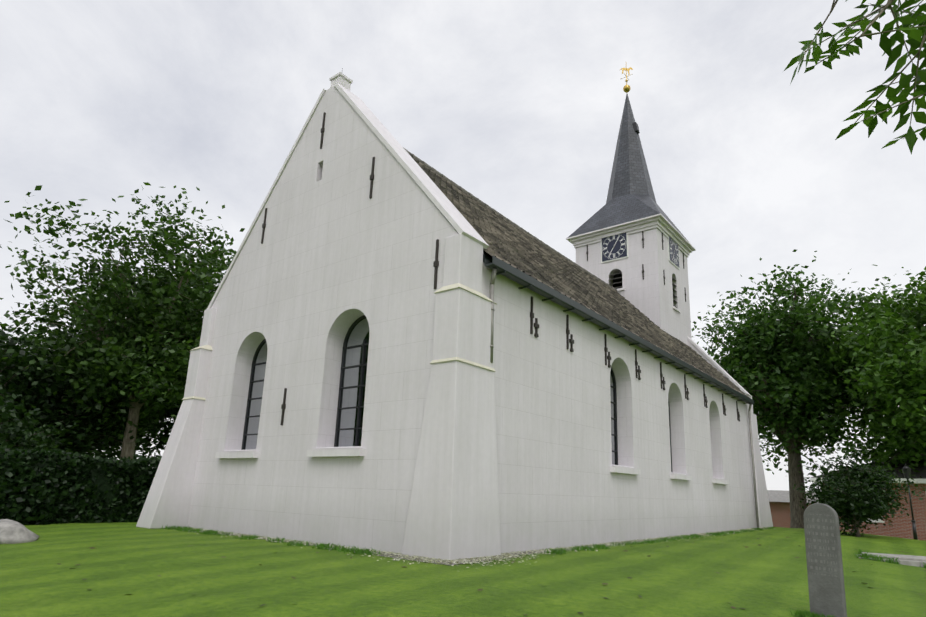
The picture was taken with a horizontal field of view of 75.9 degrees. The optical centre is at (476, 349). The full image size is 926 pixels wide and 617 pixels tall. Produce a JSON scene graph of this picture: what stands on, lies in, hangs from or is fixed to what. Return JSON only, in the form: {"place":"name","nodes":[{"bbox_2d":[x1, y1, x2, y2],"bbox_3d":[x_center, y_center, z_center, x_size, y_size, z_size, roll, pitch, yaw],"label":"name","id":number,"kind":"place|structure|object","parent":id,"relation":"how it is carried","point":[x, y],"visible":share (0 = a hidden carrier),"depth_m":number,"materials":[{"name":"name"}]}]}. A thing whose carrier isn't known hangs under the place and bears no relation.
{"place":"outdoors","nodes":[
{"label":"outdoors","id":0,"kind":"place"},
{"bbox_2d":[188,86,482,553],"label":"gable wall","id":1,"kind":"structure","parent":0,"point":[324,266],"depth_m":12.48,"materials":[{"name":"white paint"}]},
{"bbox_2d":[215,315,728,484],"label":"windows","id":2,"kind":"structure","parent":1,"relation":"in","point":[350,411],"depth_m":12.51,"materials":[{"name":"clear glass"}]},
{"bbox_2d":[207,72,750,396],"bbox_3d":[2.519,-2.055,21.433,8.751,5.349,20.100,-8,-17,37],"label":"gable coping","id":3,"kind":"object","parent":1,"relation":"on","point":[438,198],"visible":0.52,"depth_m":13.08,"materials":[{"name":"white paint"}]},
{"bbox_2d":[483,254,491,261],"bbox_3d":[5.817,0.208,18.201,0.030,0.150,18.630,-8,-17,37],"label":"gutter end","id":4,"kind":"object","parent":3,"relation":"attached to","point":[487,257],"visible":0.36,"depth_m":11.12,"materials":[{"name":"grey"}]},
{"bbox_2d":[261,112,739,424],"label":"wall anchors","id":5,"kind":"object","parent":1,"relation":"attached to","point":[536,326],"depth_m":14.03,"materials":[{"name":"metal"}]},
{"bbox_2d":[0,522,925,616],"bbox_3d":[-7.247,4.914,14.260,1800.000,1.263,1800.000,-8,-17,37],"label":"ground","id":6,"kind":"structure","parent":0,"point":[121,567],"depth_m":7.66,"materials":[{"name":"green plant"}]},
{"bbox_2d":[0,519,39,543],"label":"boulder","id":7,"kind":"object","parent":6,"relation":"on","point":[13,532],"visible":0.81,"depth_m":10.54,"materials":[{"name":"grey stone"}]},
{"bbox_2d":[0,375,75,463],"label":"shrub","id":8,"kind":"object","parent":6,"relation":"on","point":[23,436],"visible":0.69,"depth_m":17.54,"materials":[{"name":"green plant"}]},
{"bbox_2d":[0,446,161,524],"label":"hedge","id":9,"kind":"object","parent":6,"relation":"on","point":[30,488],"depth_m":14.72,"materials":[{"name":"green plant"}]},
{"bbox_2d":[0,311,173,458],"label":"tree","id":10,"kind":"object","parent":6,"relation":"on","point":[85,428],"visible":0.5,"depth_m":23.18,"materials":[{"name":"green plant"}]},
{"bbox_2d":[0,296,176,458],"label":"tree","id":11,"kind":"object","parent":6,"relation":"on","point":[166,432],"visible":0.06,"depth_m":29.38,"materials":[{"name":"green plant"}]},
{"bbox_2d":[0,182,244,458],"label":"ash tree","id":12,"kind":"object","parent":6,"relation":"on","point":[166,323],"visible":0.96,"depth_m":22.95,"materials":[{"name":"green plant"}]},
{"bbox_2d":[141,316,202,456],"bbox_3d":[-12.910,3.305,31.775,13.717,12.300,11.647,-8,-17,37],"label":"tree","id":13,"kind":"object","parent":6,"relation":"on","point":[175,412],"depth_m":29.76,"materials":[{"name":"green plant"}]},
{"bbox_2d":[136,233,772,560],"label":"buttresses","id":14,"kind":"structure","parent":6,"relation":"on","point":[453,511],"depth_m":10.15,"materials":[{"name":"paint"}]},
{"bbox_2d":[182,283,496,399],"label":"buttress ledges","id":15,"kind":"object","parent":14,"relation":"on","point":[441,289],"visible":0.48,"depth_m":10.41,"materials":[{"name":"paint"}]},
{"bbox_2d":[224,532,720,564],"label":"pebbles","id":16,"kind":"object","parent":6,"relation":"on","point":[391,556],"visible":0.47,"depth_m":9.70,"materials":[{"name":"grey gravel"}]},
{"bbox_2d":[173,527,778,568],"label":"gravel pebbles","id":17,"kind":"object","parent":6,"relation":"on","point":[457,561],"visible":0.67,"depth_m":10.04,"materials":[{"name":"grey gravel"}]},
{"bbox_2d":[57,535,925,614],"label":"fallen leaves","id":18,"kind":"object","parent":6,"relation":"on","point":[514,561],"visible":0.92,"depth_m":9.20,"materials":[{"name":"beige plant"}]},
{"bbox_2d":[161,524,925,616],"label":"grass tufts","id":19,"kind":"object","parent":6,"relation":"on","point":[360,551],"visible":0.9,"depth_m":12.24,"materials":[{"name":"green plant"}]},
{"bbox_2d":[482,262,753,552],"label":"side wall","id":20,"kind":"structure","parent":6,"relation":"on","point":[560,484],"depth_m":13.90,"materials":[{"name":"paint"}]},
{"bbox_2d":[410,155,750,398],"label":"roof","id":21,"kind":"structure","parent":20,"relation":"on","point":[507,242],"depth_m":16.77,"materials":[{"name":"tile"}]},
{"bbox_2d":[403,147,617,291],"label":"ridge tiles","id":22,"kind":"object","parent":21,"relation":"on","point":[474,197],"visible":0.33,"depth_m":19.30,"materials":[{"name":"grey tile"}]},
{"bbox_2d":[484,256,753,404],"bbox_3d":[5.971,0.351,18.151,0.300,0.200,18.960,-8,-17,37],"label":"gutter","id":23,"kind":"object","parent":20,"relation":"attached to","point":[505,269],"visible":1,"depth_m":14.05,"materials":[{"name":"grey metal"}]},
{"bbox_2d":[489,268,758,527],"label":"downpipes","id":24,"kind":"object","parent":20,"relation":"attached to","point":[492,283],"visible":0.92,"depth_m":10.98,"materials":[{"name":"metal"}]},
{"bbox_2d":[576,228,691,344],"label":"tower","id":25,"kind":"structure","parent":6,"relation":"on","point":[650,296],"depth_m":26.17,"materials":[{"name":"paint"}]},
{"bbox_2d":[567,94,689,242],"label":"spire","id":26,"kind":"structure","parent":25,"relation":"on","point":[630,196],"depth_m":28.39,"materials":[{"name":"stone"}]},
{"bbox_2d":[620,67,632,92],"bbox_3d":[7.798,-13.983,30.787,0.770,2.200,0.511,4,-14,-7],"label":"weather vane","id":27,"kind":"object","parent":26,"relation":"on","point":[626,88],"visible":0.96,"depth_m":30.73,"materials":[{"name":"gold metal"}]},
{"bbox_2d":[566,213,695,250],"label":"spire eaves","id":28,"kind":"object","parent":26,"relation":"attached to","point":[667,222],"visible":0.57,"depth_m":26.92,"materials":[{"name":"white wood"}]},
{"bbox_2d":[632,122,639,133],"bbox_3d":[7.984,-11.071,29.737,0.317,0.530,0.300,-8,-17,37],"label":"spire dormer","id":29,"kind":"object","parent":26,"relation":"attached to","point":[635,126],"visible":0.64,"depth_m":29.62,"materials":[{"name":"grey metal"}]},
{"bbox_2d":[570,217,691,257],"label":"tower cornice","id":30,"kind":"structure","parent":25,"relation":"attached to","point":[662,226],"depth_m":26.93,"materials":[{"name":"white paint"}]},
{"bbox_2d":[601,232,679,269],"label":"clock faces","id":31,"kind":"object","parent":25,"relation":"attached to","point":[614,247],"visible":0.88,"depth_m":26.91,"materials":[{"name":"blue"}]},
{"bbox_2d":[609,272,680,312],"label":"louvered openings","id":32,"kind":"object","parent":25,"relation":"attached to","point":[617,281],"visible":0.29,"depth_m":26.84,"materials":[{"name":"black dark painted wood"}]},
{"bbox_2d":[767,490,817,527],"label":"shed","id":33,"kind":"structure","parent":6,"relation":"on","point":[779,502],"depth_m":45.48,"materials":[{"name":"red brick"}]},
{"bbox_2d":[692,249,893,528],"bbox_3d":[18.898,2.749,35.924,11.950,17.031,12.042,4,-14,-9],"label":"chestnut tree","id":34,"kind":"object","parent":6,"relation":"on","point":[762,358],"visible":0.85,"depth_m":34.15,"materials":[{"name":"green plant"}]},
{"bbox_2d":[803,503,846,616],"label":"gravestone","id":35,"kind":"object","parent":6,"relation":"on","point":[826,585],"visible":1,"depth_m":6.38,"materials":[{"name":"grey stone"}]},
{"bbox_2d":[791,264,925,490],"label":"lime tree","id":36,"kind":"object","parent":6,"relation":"on","point":[889,339],"visible":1,"depth_m":28.62,"materials":[{"name":"green plant"}]},
{"bbox_2d":[793,439,924,536],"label":"shrub","id":37,"kind":"object","parent":6,"relation":"on","point":[856,498],"depth_m":21.88,"materials":[{"name":"green plant"}]},
{"bbox_2d":[824,483,925,540],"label":"house walls","id":38,"kind":"structure","parent":6,"relation":"on","point":[901,527],"depth_m":28.08,"materials":[{"name":"red brick"}]},
{"bbox_2d":[811,454,925,478],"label":"house roof","id":39,"kind":"structure","parent":38,"relation":"on","point":[918,474],"depth_m":29.10,"materials":[{"name":"grey tile"}]},
{"bbox_2d":[863,491,925,522],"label":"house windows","id":40,"kind":"structure","parent":38,"relation":"in","point":[880,520],"depth_m":28.73,"materials":[{"name":"white"}]},
{"bbox_2d":[857,552,925,566],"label":"grave slab","id":41,"kind":"structure","parent":6,"relation":"on","point":[913,560],"depth_m":13.00,"materials":[{"name":"stone"}]},
{"bbox_2d":[902,463,917,539],"bbox_3d":[17.380,6.070,23.731,0.390,2.964,0.362,-8,-17,37],"label":"lamp post","id":42,"kind":"object","parent":6,"relation":"on","point":[906,469],"visible":0.92,"depth_m":23.70,"materials":[{"name":"black metal"}]},
{"bbox_2d":[0,0,925,490],"label":"sky","id":43,"kind":"structure","parent":0,"point":[519,104],"materials":[{"name":"white"}]},
{"bbox_2d":[687,339,756,527],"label":"gable wall","id":44,"kind":"structure","parent":0,"point":[692,346],"depth_m":25.12,"materials":[{"name":"white paint"}]},
{"bbox_2d":[784,0,925,154],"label":"overhanging branch","id":45,"kind":"object","parent":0,"point":[915,41],"visible":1,"depth_m":2.27,"materials":[{"name":"green plant"}]},
{"bbox_2d":[810,478,925,483],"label":"roof fascia","id":46,"kind":"structure","parent":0,"point":[919,481],"depth_m":27.95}
]}

